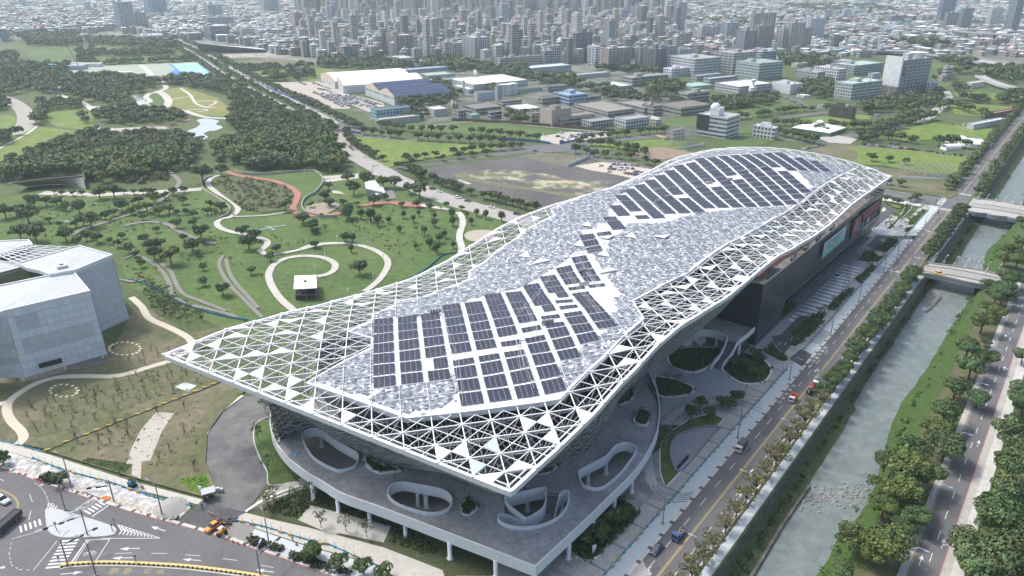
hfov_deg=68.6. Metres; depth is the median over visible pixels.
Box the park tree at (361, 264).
[349,259,367,274]
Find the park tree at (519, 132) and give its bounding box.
[514,130,525,138]
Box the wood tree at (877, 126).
[870,124,882,130]
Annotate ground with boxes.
[0,4,1023,76]
[0,39,1023,575]
[70,62,210,75]
[204,51,288,57]
[306,202,339,213]
[331,189,343,193]
[369,71,674,128]
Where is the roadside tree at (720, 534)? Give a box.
[701,528,725,551]
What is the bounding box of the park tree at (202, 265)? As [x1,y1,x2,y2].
[197,263,207,270]
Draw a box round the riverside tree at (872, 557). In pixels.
[857,541,894,565]
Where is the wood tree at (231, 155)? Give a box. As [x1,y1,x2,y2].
[225,151,239,163]
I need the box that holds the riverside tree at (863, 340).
[852,336,869,345]
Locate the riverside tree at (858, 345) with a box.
[844,338,868,352]
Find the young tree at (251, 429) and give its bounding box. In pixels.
[250,421,261,439]
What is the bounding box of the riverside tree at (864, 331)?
[855,326,877,339]
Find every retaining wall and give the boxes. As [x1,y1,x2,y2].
[201,175,230,219]
[234,169,336,217]
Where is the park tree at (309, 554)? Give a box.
[304,543,320,559]
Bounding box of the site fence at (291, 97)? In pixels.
[266,86,343,118]
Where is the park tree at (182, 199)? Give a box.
[177,195,187,202]
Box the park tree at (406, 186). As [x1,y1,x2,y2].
[403,183,412,193]
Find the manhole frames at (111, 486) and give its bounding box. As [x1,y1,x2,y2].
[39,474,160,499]
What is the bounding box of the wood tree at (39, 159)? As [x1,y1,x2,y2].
[35,157,50,172]
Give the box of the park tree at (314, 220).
[307,218,318,223]
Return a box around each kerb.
[0,464,343,575]
[0,465,331,574]
[60,560,267,575]
[60,564,243,575]
[207,395,306,512]
[253,417,281,485]
[624,201,944,575]
[689,257,1023,575]
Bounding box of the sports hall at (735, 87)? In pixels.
[714,79,771,94]
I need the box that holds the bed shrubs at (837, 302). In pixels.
[827,287,853,309]
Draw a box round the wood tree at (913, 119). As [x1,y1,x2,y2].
[910,117,918,124]
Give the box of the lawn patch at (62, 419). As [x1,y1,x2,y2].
[26,362,221,436]
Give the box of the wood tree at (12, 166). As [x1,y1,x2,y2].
[0,162,19,179]
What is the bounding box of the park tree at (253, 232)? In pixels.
[247,229,261,240]
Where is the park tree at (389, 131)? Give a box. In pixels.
[386,129,393,136]
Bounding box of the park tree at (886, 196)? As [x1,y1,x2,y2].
[883,194,890,201]
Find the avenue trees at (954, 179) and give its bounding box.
[175,39,1023,191]
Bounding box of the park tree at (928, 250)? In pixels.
[921,245,939,259]
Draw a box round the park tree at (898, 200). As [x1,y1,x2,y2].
[895,198,903,203]
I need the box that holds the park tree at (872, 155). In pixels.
[866,153,877,160]
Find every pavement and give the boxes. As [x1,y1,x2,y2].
[0,441,201,503]
[0,450,190,518]
[227,522,256,541]
[239,513,443,575]
[239,529,382,575]
[248,480,309,511]
[578,204,930,575]
[604,205,937,575]
[689,337,868,575]
[694,252,934,575]
[700,276,922,575]
[883,198,921,206]
[897,299,1012,575]
[928,213,967,261]
[941,329,1023,575]
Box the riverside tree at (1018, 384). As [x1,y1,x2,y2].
[1008,379,1023,393]
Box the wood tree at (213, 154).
[211,151,220,159]
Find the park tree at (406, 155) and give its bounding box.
[401,153,411,158]
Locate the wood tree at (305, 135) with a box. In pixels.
[298,132,315,139]
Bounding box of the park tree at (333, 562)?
[328,552,348,568]
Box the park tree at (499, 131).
[494,128,504,135]
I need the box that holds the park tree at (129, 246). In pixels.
[120,242,134,253]
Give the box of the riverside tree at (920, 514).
[899,504,934,525]
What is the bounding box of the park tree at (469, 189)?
[465,187,474,194]
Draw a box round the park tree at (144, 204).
[137,202,153,212]
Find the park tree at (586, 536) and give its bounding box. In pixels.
[578,530,590,542]
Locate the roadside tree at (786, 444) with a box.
[771,436,792,450]
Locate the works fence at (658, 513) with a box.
[602,366,787,575]
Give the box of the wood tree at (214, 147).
[213,142,222,149]
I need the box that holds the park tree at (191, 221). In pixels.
[187,219,196,224]
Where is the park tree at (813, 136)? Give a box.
[809,133,820,143]
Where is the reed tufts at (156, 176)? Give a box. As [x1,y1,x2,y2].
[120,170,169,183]
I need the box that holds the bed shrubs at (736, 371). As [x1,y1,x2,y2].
[724,351,772,382]
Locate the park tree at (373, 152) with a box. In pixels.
[368,149,379,157]
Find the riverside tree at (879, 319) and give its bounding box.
[866,314,887,326]
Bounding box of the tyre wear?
[644,209,1023,575]
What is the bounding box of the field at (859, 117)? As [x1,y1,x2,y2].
[791,114,871,125]
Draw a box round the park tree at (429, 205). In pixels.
[425,203,433,207]
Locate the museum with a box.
[0,239,129,381]
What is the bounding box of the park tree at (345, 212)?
[338,207,351,219]
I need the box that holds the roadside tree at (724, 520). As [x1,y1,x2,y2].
[714,508,738,533]
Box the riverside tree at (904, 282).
[894,280,912,289]
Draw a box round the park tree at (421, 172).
[415,168,426,178]
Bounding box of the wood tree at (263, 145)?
[257,142,270,148]
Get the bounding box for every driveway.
[179,500,244,534]
[789,349,814,365]
[870,206,894,232]
[874,235,916,239]
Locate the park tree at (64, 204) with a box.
[58,201,69,210]
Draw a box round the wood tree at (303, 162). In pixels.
[301,159,310,167]
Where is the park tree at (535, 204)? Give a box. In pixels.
[530,201,541,209]
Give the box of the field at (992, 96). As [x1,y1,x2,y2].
[954,91,997,99]
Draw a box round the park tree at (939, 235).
[933,233,947,241]
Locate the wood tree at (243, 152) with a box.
[235,147,252,157]
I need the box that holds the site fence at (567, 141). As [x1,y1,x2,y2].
[559,140,576,143]
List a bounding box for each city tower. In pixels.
[0,26,8,41]
[18,0,26,6]
[81,0,91,11]
[112,0,135,31]
[134,9,148,27]
[139,33,163,39]
[143,0,167,15]
[203,2,222,15]
[203,23,229,40]
[204,15,233,23]
[239,27,254,35]
[254,28,284,38]
[259,0,278,11]
[267,36,297,42]
[273,38,292,48]
[322,25,347,40]
[329,0,337,13]
[386,31,413,56]
[389,0,393,6]
[436,42,461,53]
[440,29,444,39]
[461,32,489,58]
[538,32,550,42]
[546,44,560,62]
[569,0,578,11]
[573,28,592,59]
[587,44,600,66]
[589,25,597,35]
[599,45,631,69]
[619,7,628,17]
[630,3,638,13]
[635,45,650,63]
[641,43,666,72]
[659,44,675,66]
[660,5,663,13]
[671,18,683,31]
[674,0,687,20]
[676,47,692,54]
[677,32,691,43]
[685,22,698,29]
[697,24,710,37]
[709,25,719,39]
[715,22,721,33]
[721,19,738,36]
[734,27,756,49]
[749,10,776,39]
[754,22,773,47]
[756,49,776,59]
[774,25,787,48]
[785,19,805,49]
[802,27,812,47]
[807,15,825,37]
[823,9,832,16]
[830,35,844,45]
[842,8,850,16]
[852,9,861,16]
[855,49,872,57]
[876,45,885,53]
[883,14,905,23]
[935,0,956,22]
[942,10,959,27]
[957,6,973,27]
[974,39,988,49]
[985,5,1004,24]
[987,37,1007,46]
[1003,0,1023,30]
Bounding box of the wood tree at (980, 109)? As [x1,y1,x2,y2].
[976,107,988,117]
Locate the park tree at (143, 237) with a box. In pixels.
[137,234,149,239]
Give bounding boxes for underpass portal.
[12,171,87,189]
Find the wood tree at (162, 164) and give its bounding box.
[154,159,170,170]
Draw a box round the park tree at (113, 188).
[105,184,124,198]
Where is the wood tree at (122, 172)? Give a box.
[114,165,133,178]
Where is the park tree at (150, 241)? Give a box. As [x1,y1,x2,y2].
[142,237,158,246]
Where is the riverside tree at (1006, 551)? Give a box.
[975,531,1023,575]
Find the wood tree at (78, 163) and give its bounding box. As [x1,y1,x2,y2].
[70,159,92,175]
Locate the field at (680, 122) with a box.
[661,117,696,126]
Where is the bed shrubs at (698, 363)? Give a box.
[669,346,721,371]
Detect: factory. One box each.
[401,65,447,72]
[418,71,454,78]
[426,77,451,83]
[449,74,527,89]
[529,63,571,71]
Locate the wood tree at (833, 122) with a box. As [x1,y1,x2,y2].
[828,119,840,124]
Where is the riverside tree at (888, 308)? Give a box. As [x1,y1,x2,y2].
[874,304,896,314]
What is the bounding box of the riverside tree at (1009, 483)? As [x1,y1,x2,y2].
[989,470,1023,505]
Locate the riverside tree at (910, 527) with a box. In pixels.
[890,513,920,534]
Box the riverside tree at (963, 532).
[947,524,997,558]
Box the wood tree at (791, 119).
[787,117,795,125]
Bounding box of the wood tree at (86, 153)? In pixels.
[80,152,90,156]
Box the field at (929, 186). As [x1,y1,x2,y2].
[880,168,958,197]
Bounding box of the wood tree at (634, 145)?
[629,142,639,147]
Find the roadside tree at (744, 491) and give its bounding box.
[734,483,758,503]
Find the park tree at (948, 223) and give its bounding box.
[939,221,956,228]
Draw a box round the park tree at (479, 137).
[475,135,484,142]
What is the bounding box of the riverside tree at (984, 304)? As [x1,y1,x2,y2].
[978,300,998,313]
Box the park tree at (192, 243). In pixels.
[182,237,202,249]
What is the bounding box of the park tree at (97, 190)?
[90,186,105,198]
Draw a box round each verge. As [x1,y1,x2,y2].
[49,384,243,495]
[182,45,328,123]
[185,42,342,121]
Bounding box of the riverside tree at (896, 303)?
[878,298,900,306]
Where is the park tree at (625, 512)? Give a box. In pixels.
[613,505,630,519]
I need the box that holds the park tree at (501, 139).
[496,136,506,142]
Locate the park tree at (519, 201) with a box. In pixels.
[515,198,524,207]
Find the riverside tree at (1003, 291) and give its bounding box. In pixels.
[990,284,1020,305]
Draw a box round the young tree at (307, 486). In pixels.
[299,481,317,501]
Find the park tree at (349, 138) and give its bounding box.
[347,136,356,144]
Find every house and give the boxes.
[268,43,275,52]
[273,43,281,54]
[281,47,288,54]
[289,45,300,55]
[292,37,299,46]
[298,37,309,55]
[300,39,307,56]
[307,14,315,38]
[308,37,318,43]
[309,42,318,57]
[316,48,326,59]
[318,29,326,48]
[326,40,334,54]
[330,21,338,46]
[331,51,341,57]
[341,37,347,42]
[341,44,352,56]
[348,43,360,55]
[357,36,362,44]
[358,47,366,61]
[363,36,367,46]
[364,45,369,55]
[365,38,371,45]
[369,44,378,59]
[372,34,381,49]
[379,28,386,53]
[389,41,395,55]
[398,50,406,55]
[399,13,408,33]
[401,47,408,55]
[411,47,421,59]
[413,35,417,46]
[418,35,422,55]
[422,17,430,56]
[422,41,430,56]
[430,17,437,44]
[430,35,433,44]
[432,47,440,59]
[437,37,443,42]
[441,39,451,54]
[477,30,486,35]
[480,49,490,58]
[489,33,494,44]
[492,43,503,61]
[495,38,503,44]
[504,41,508,56]
[506,22,513,40]
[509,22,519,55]
[519,28,522,46]
[519,47,529,55]
[521,39,526,46]
[522,15,527,35]
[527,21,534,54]
[532,43,539,54]
[540,48,551,63]
[551,28,556,45]
[561,51,563,61]
[562,36,566,50]
[563,23,568,36]
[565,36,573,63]
[574,12,581,31]
[574,48,584,62]
[586,45,588,62]
[592,34,599,42]
[602,16,609,46]
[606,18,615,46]
[607,38,616,46]
[622,36,631,46]
[627,33,636,44]
[631,45,639,58]
[635,40,644,46]
[642,38,652,45]
[649,117,660,125]
[657,36,666,44]
[663,37,672,45]
[665,30,674,38]
[667,127,684,139]
[672,34,680,48]
[692,43,703,53]
[701,51,708,54]
[707,46,718,55]
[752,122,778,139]
[776,48,786,51]
[800,48,810,52]
[817,49,827,53]
[831,49,842,52]
[836,53,846,56]
[848,48,858,55]
[921,47,932,50]
[937,75,947,80]
[941,65,954,78]
[954,44,964,51]
[954,50,965,54]
[964,48,972,53]
[966,80,984,88]
[975,45,986,51]
[975,51,985,55]
[985,48,997,54]
[985,108,1014,118]
[997,51,1009,56]
[1010,50,1019,57]
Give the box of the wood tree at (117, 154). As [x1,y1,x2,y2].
[108,149,126,158]
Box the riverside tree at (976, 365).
[956,355,986,379]
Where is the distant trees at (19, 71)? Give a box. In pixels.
[0,2,1023,162]
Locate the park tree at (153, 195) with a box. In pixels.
[145,191,160,202]
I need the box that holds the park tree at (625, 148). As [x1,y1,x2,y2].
[621,146,629,153]
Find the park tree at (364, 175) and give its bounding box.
[358,171,375,179]
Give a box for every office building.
[385,55,413,61]
[480,58,490,61]
[496,54,540,66]
[696,103,739,138]
[924,80,937,93]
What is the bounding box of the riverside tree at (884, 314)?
[868,309,893,321]
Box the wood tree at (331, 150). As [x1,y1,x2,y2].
[324,146,339,154]
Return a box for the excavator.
[127,477,143,487]
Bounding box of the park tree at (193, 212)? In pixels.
[187,209,197,215]
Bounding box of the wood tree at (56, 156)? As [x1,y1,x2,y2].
[49,152,63,159]
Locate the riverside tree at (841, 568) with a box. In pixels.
[831,556,854,575]
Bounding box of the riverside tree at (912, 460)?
[886,443,932,481]
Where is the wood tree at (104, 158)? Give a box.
[93,156,110,162]
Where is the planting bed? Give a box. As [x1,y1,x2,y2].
[216,175,293,212]
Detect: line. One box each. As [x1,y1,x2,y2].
[0,467,330,575]
[0,489,18,508]
[44,382,220,451]
[657,117,1023,575]
[939,325,1023,574]
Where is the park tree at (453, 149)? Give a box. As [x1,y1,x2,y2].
[449,147,458,154]
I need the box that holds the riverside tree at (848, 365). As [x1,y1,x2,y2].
[834,359,854,370]
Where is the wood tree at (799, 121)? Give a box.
[795,118,804,124]
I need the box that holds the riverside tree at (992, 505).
[972,489,1023,528]
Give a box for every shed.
[375,114,419,125]
[466,112,479,118]
[506,103,539,112]
[517,86,541,92]
[567,71,609,77]
[651,134,668,139]
[678,81,713,89]
[967,117,1004,129]
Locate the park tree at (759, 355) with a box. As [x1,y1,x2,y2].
[751,351,766,362]
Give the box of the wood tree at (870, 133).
[865,130,878,140]
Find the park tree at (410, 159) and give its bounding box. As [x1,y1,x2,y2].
[408,157,416,164]
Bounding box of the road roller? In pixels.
[216,525,226,536]
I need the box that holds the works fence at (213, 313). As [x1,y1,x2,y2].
[122,277,248,320]
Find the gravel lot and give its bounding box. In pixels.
[427,157,630,210]
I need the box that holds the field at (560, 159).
[516,153,589,166]
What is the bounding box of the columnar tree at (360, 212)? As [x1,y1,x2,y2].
[356,209,363,218]
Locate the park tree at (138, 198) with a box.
[133,196,144,202]
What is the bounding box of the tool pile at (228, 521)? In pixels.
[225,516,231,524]
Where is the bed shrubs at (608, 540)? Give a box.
[571,496,640,562]
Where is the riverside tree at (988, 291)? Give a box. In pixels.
[984,287,1007,302]
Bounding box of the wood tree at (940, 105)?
[935,102,946,109]
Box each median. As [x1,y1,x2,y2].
[411,155,484,164]
[547,134,941,197]
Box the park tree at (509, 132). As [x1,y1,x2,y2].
[505,130,513,134]
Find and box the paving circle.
[871,227,895,234]
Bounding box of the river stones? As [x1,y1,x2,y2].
[749,222,1003,574]
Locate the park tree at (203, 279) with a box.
[197,276,206,284]
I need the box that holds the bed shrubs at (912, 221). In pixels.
[909,209,925,224]
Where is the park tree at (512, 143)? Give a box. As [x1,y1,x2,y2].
[507,141,515,146]
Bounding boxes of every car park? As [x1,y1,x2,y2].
[274,82,349,108]
[322,83,384,111]
[540,132,607,144]
[577,162,650,177]
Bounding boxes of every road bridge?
[922,253,1002,288]
[968,193,1023,222]
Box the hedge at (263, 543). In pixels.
[246,533,283,551]
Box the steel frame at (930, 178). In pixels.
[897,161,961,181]
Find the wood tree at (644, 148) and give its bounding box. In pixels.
[640,146,648,150]
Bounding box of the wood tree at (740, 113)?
[734,111,744,116]
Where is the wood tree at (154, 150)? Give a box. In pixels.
[147,147,160,154]
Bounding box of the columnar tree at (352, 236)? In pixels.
[348,233,355,242]
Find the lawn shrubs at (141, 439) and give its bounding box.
[70,407,201,465]
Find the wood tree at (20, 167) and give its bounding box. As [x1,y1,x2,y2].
[9,162,28,176]
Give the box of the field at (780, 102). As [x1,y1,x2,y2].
[730,97,798,118]
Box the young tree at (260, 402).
[257,399,265,412]
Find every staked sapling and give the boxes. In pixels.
[67,425,78,441]
[108,411,119,426]
[121,422,130,436]
[188,454,197,470]
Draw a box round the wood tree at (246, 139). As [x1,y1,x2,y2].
[238,135,255,142]
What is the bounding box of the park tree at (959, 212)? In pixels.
[950,209,967,217]
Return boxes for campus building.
[370,105,410,118]
[426,105,447,116]
[448,100,458,114]
[452,84,473,93]
[453,108,465,118]
[461,102,500,114]
[474,91,494,100]
[487,110,501,118]
[495,83,501,100]
[497,98,521,106]
[526,111,539,122]
[538,95,558,104]
[539,104,570,126]
[544,84,566,91]
[554,89,586,105]
[558,111,594,125]
[574,100,633,116]
[581,116,612,127]
[584,81,632,89]
[587,94,600,101]
[614,114,648,128]
[617,100,646,114]
[621,72,667,86]
[642,101,661,115]
[659,100,709,115]
[678,88,709,101]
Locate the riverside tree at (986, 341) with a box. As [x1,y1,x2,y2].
[980,338,992,345]
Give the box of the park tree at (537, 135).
[532,133,540,137]
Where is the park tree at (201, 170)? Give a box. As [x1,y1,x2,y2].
[190,164,215,182]
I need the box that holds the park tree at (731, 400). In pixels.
[725,395,737,407]
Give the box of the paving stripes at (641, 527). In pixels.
[589,225,912,571]
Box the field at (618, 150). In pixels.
[605,147,649,154]
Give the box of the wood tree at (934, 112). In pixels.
[926,110,938,119]
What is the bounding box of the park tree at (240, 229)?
[234,226,246,235]
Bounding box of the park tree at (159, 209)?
[152,206,164,215]
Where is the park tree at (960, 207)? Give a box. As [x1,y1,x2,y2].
[953,205,968,213]
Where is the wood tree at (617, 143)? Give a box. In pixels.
[614,140,621,148]
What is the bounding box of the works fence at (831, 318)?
[797,274,870,357]
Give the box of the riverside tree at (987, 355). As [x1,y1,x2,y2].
[971,348,1000,363]
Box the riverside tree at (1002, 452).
[993,450,1009,469]
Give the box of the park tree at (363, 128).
[359,125,367,131]
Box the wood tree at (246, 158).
[243,154,258,166]
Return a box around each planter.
[271,415,279,444]
[364,455,401,473]
[460,497,477,515]
[536,456,574,474]
[571,500,639,561]
[620,387,634,404]
[633,408,650,426]
[653,375,693,397]
[659,414,724,486]
[667,346,720,372]
[682,327,707,345]
[722,352,771,384]
[763,344,788,361]
[790,312,823,346]
[856,250,883,261]
[876,237,899,252]
[886,204,911,228]
[906,209,927,224]
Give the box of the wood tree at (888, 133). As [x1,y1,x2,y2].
[883,130,894,139]
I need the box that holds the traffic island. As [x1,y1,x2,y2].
[45,508,116,537]
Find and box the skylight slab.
[176,382,196,390]
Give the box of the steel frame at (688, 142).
[665,125,703,148]
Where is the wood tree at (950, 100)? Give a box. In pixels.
[942,98,954,106]
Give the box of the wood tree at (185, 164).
[179,160,190,166]
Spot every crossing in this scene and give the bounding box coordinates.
[373,167,396,176]
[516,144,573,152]
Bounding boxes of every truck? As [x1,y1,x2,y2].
[0,508,22,535]
[204,517,224,532]
[671,526,686,541]
[735,437,747,453]
[788,392,797,402]
[806,380,818,394]
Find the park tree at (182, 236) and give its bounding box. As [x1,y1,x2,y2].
[179,233,187,240]
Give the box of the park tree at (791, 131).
[788,129,796,138]
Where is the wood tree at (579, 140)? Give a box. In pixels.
[575,137,583,144]
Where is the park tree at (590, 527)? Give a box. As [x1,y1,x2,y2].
[585,517,600,531]
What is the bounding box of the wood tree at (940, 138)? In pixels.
[932,135,947,145]
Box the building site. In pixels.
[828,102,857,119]
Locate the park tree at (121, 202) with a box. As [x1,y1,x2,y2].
[113,199,129,211]
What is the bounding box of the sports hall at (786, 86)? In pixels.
[771,80,801,93]
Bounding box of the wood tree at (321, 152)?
[313,149,325,156]
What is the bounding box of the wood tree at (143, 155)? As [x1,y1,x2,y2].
[135,150,149,158]
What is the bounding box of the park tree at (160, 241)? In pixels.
[156,238,165,248]
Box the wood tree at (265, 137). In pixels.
[261,134,275,139]
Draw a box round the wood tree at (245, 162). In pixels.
[240,161,250,168]
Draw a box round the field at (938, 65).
[932,62,949,68]
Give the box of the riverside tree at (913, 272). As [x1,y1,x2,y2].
[905,269,919,283]
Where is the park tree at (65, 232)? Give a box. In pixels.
[55,227,74,241]
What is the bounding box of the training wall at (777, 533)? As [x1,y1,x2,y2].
[750,297,941,575]
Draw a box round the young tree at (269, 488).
[267,484,279,500]
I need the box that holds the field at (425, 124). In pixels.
[391,121,459,126]
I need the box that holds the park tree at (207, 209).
[201,207,211,214]
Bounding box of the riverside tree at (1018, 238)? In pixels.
[1013,234,1023,249]
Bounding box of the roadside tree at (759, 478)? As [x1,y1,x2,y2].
[742,468,772,487]
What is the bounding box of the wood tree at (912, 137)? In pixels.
[907,134,918,142]
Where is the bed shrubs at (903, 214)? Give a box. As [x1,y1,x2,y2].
[888,204,912,227]
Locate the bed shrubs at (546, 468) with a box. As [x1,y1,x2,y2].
[538,450,585,473]
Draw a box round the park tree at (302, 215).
[294,213,309,223]
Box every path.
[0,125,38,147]
[0,400,7,405]
[2,296,193,444]
[7,172,23,183]
[9,468,87,491]
[57,95,90,110]
[70,174,181,234]
[109,495,153,513]
[118,119,189,130]
[120,278,143,281]
[123,221,215,243]
[126,412,173,478]
[136,254,238,316]
[139,65,153,75]
[142,85,225,118]
[154,91,172,106]
[160,263,227,310]
[179,88,216,107]
[205,175,270,254]
[217,255,263,317]
[224,259,259,307]
[226,171,340,216]
[229,211,289,216]
[265,255,338,310]
[274,242,350,254]
[301,242,390,291]
[309,212,339,215]
[384,187,395,198]
[415,121,612,132]
[420,204,449,209]
[455,212,465,252]
[643,453,659,491]
[662,399,738,424]
[855,295,1006,575]
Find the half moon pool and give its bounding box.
[669,425,720,471]
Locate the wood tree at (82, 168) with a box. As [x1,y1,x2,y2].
[78,163,92,176]
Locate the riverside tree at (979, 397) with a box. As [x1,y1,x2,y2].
[965,388,991,408]
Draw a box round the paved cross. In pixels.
[260,225,286,230]
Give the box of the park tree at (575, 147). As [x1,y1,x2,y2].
[571,144,580,152]
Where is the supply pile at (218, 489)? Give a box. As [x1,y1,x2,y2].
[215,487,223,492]
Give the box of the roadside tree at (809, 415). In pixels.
[794,403,819,420]
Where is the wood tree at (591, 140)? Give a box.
[586,138,594,145]
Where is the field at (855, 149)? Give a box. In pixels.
[814,145,966,164]
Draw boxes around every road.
[0,468,230,575]
[7,96,34,135]
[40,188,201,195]
[183,42,339,123]
[184,48,293,109]
[231,541,329,575]
[322,176,370,181]
[323,172,378,178]
[332,121,359,132]
[337,133,540,226]
[351,133,523,151]
[353,108,945,206]
[391,152,524,170]
[565,133,688,145]
[565,150,653,168]
[643,109,1023,575]
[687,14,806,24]
[734,123,906,144]
[778,103,934,118]
[779,95,824,108]
[825,23,1023,37]
[838,143,992,162]
[855,166,979,180]
[866,49,1016,64]
[906,283,1023,575]
[914,91,952,123]
[975,75,1023,88]
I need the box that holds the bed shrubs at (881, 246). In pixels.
[874,237,898,250]
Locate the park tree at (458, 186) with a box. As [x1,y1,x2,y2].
[453,183,463,191]
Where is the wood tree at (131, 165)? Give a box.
[126,162,138,174]
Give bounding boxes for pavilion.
[294,275,316,299]
[365,180,384,198]
[792,120,845,136]
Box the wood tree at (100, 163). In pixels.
[92,160,108,170]
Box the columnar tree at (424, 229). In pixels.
[421,226,427,234]
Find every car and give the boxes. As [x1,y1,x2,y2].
[0,494,10,505]
[649,541,663,555]
[934,270,944,274]
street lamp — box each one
[53,451,72,487]
[54,469,70,510]
[75,534,98,575]
[144,478,162,513]
[260,506,271,550]
[661,497,678,524]
[688,533,705,566]
[735,414,752,438]
[903,547,928,573]
[929,484,952,508]
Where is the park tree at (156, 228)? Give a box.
[152,226,159,232]
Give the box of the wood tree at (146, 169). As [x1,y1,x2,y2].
[139,166,152,173]
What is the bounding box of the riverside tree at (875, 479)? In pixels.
[866,474,881,485]
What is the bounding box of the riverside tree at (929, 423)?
[917,415,954,441]
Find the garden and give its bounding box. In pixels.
[251,486,493,575]
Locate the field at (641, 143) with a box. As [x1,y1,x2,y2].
[584,140,686,150]
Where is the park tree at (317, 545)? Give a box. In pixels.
[299,539,321,556]
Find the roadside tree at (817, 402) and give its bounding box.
[804,396,825,411]
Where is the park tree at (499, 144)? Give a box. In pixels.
[496,142,505,146]
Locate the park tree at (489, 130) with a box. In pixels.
[485,128,493,134]
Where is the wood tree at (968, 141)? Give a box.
[959,138,973,148]
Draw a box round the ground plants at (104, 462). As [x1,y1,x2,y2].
[81,458,127,472]
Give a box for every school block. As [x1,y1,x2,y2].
[691,72,721,80]
[703,75,737,83]
[791,62,807,66]
[795,68,825,78]
[820,55,833,65]
[831,60,883,74]
[833,59,847,62]
[868,72,880,79]
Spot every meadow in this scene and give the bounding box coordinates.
[0,115,16,128]
[0,126,72,149]
[0,130,75,160]
[26,49,77,56]
[46,109,93,128]
[251,67,335,80]
[354,136,496,166]
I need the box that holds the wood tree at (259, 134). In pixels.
[254,132,266,138]
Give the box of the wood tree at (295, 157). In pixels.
[282,154,299,168]
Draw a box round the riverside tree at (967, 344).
[955,336,981,356]
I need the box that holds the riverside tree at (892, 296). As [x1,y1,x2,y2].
[883,293,902,301]
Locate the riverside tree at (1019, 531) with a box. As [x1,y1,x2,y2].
[998,519,1023,536]
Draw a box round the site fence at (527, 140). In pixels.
[472,135,550,143]
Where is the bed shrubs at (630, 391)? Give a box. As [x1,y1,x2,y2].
[618,386,634,403]
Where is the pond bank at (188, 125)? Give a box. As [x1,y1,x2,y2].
[163,118,198,131]
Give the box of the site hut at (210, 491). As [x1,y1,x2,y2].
[201,486,215,500]
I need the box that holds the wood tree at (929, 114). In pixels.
[920,112,932,120]
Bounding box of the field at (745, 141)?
[713,135,779,146]
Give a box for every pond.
[131,95,145,104]
[187,118,221,138]
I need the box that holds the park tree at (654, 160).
[650,158,660,163]
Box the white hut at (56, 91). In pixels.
[52,86,62,92]
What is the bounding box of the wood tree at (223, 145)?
[216,143,229,154]
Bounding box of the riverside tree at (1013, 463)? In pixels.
[993,446,1023,474]
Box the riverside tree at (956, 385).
[942,376,971,398]
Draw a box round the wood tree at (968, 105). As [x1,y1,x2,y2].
[962,103,976,112]
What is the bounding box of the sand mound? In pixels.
[152,497,188,517]
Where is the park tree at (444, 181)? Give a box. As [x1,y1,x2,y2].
[442,179,450,187]
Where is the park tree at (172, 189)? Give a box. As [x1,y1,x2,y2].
[168,187,176,194]
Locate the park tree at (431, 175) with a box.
[428,172,437,181]
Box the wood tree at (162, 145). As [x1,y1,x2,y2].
[156,143,170,148]
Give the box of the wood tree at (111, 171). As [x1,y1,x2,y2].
[106,165,125,179]
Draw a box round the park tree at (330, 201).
[323,198,334,206]
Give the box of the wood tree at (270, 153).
[264,151,276,155]
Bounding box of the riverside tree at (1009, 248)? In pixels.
[998,243,1022,253]
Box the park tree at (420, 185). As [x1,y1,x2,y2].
[409,179,427,198]
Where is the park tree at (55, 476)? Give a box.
[48,470,69,484]
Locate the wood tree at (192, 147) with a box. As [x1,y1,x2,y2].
[185,145,196,150]
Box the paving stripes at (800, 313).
[788,265,862,321]
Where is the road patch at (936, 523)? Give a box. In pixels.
[650,204,1023,575]
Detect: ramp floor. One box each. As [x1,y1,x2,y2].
[772,315,810,363]
[867,238,883,249]
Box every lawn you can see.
[0,171,508,341]
[0,349,232,448]
[25,57,79,62]
[93,45,153,52]
[93,52,192,64]
[107,310,234,361]
[149,93,164,105]
[164,87,228,115]
[254,418,301,484]
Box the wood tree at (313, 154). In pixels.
[304,153,320,165]
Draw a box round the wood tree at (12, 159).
[2,157,17,161]
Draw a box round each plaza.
[98,126,165,131]
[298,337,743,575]
[298,506,390,541]
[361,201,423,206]
[464,230,494,241]
[498,560,649,575]
[543,451,662,575]
[650,344,754,424]
[750,215,907,365]
[820,135,856,143]
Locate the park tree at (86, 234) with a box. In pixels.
[79,230,91,240]
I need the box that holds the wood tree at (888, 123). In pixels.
[881,120,891,130]
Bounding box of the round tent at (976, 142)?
[958,138,991,147]
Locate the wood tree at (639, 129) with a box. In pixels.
[636,127,645,134]
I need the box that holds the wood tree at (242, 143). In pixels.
[237,141,246,146]
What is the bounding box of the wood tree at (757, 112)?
[755,110,763,116]
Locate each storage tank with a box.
[499,84,504,95]
[505,83,511,94]
[509,82,517,93]
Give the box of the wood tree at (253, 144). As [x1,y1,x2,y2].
[245,142,259,147]
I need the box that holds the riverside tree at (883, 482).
[878,477,894,496]
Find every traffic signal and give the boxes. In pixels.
[42,510,87,534]
[60,527,97,563]
[86,480,113,500]
[256,537,280,574]
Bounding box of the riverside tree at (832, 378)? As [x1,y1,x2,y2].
[820,371,843,385]
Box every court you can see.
[168,64,180,74]
[172,63,213,74]
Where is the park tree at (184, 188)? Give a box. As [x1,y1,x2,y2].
[179,186,187,192]
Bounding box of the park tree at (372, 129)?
[368,127,377,134]
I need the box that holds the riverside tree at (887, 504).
[867,494,900,518]
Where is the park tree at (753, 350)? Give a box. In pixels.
[749,346,761,353]
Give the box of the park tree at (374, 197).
[367,194,380,205]
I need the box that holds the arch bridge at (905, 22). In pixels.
[878,20,917,31]
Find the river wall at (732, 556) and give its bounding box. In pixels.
[715,137,1023,575]
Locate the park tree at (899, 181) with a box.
[896,178,906,184]
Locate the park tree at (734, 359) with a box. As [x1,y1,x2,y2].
[729,356,741,365]
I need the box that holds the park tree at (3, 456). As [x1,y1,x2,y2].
[0,449,10,464]
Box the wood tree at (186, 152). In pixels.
[179,148,193,156]

